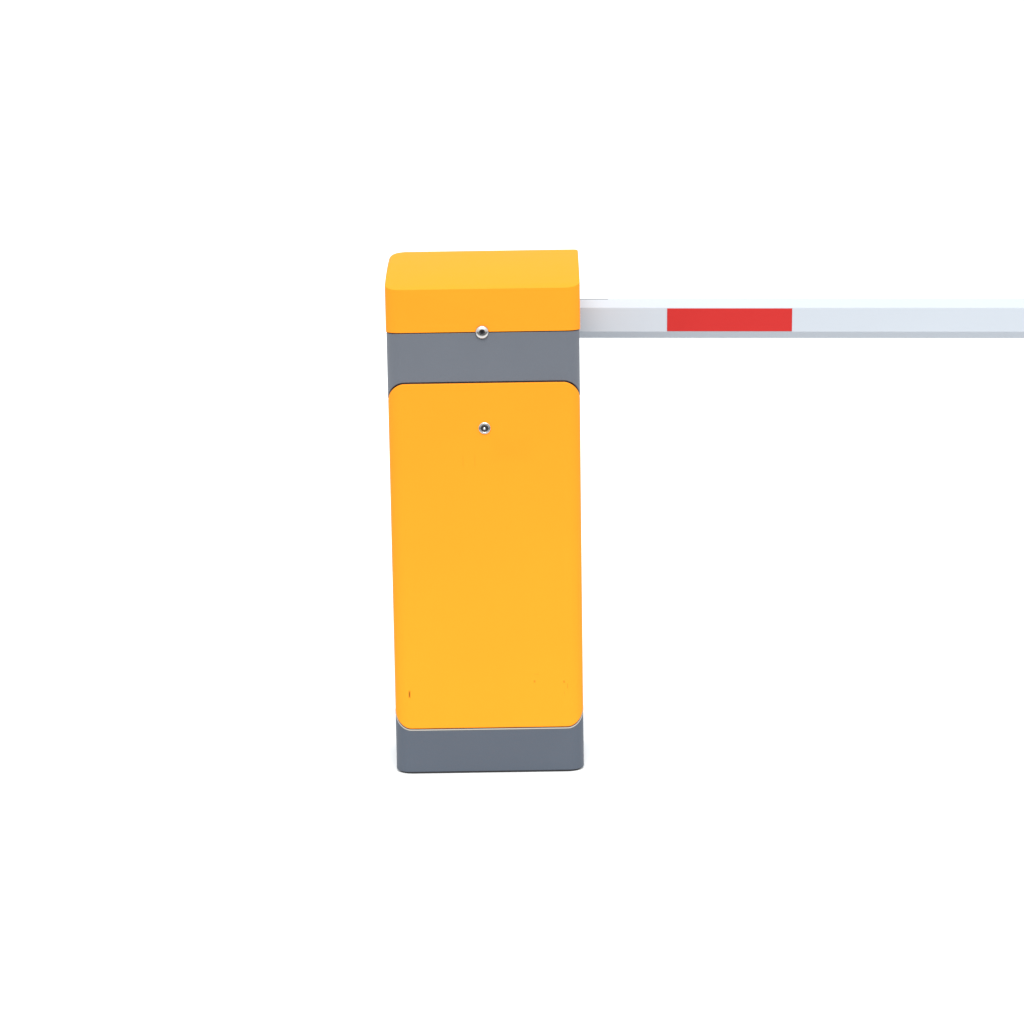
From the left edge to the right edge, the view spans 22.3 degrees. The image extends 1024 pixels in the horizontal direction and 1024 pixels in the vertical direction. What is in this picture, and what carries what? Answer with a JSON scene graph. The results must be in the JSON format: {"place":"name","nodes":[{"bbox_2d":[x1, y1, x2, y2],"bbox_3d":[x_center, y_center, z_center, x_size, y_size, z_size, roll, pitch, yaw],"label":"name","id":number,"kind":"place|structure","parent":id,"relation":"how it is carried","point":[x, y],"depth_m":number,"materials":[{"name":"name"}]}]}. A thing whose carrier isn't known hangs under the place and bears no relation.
{"place":"outdoors","nodes":[
{"label":"outdoors","id":0,"kind":"place"},
{"bbox_2d":[0,19,1023,1023],"bbox_3d":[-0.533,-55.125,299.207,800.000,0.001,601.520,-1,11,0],"label":"floor","id":1,"kind":"structure","parent":0,"point":[792,790],"depth_m":7.51,"materials":[{"name":"white paper"}]},
{"bbox_2d":[385,249,1023,773],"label":"barrier gate","id":2,"kind":"structure","parent":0,"point":[483,361],"depth_m":5.11,"materials":[{"name":"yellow metal"}]},
{"bbox_2d":[388,382,582,728],"bbox_3d":[-0.050,0.086,5.122,0.375,0.691,0.048,-1,11,0],"label":"door","id":3,"kind":"structure","parent":2,"relation":"in","point":[485,478],"depth_m":5.10,"materials":[{"name":"orange paint"}]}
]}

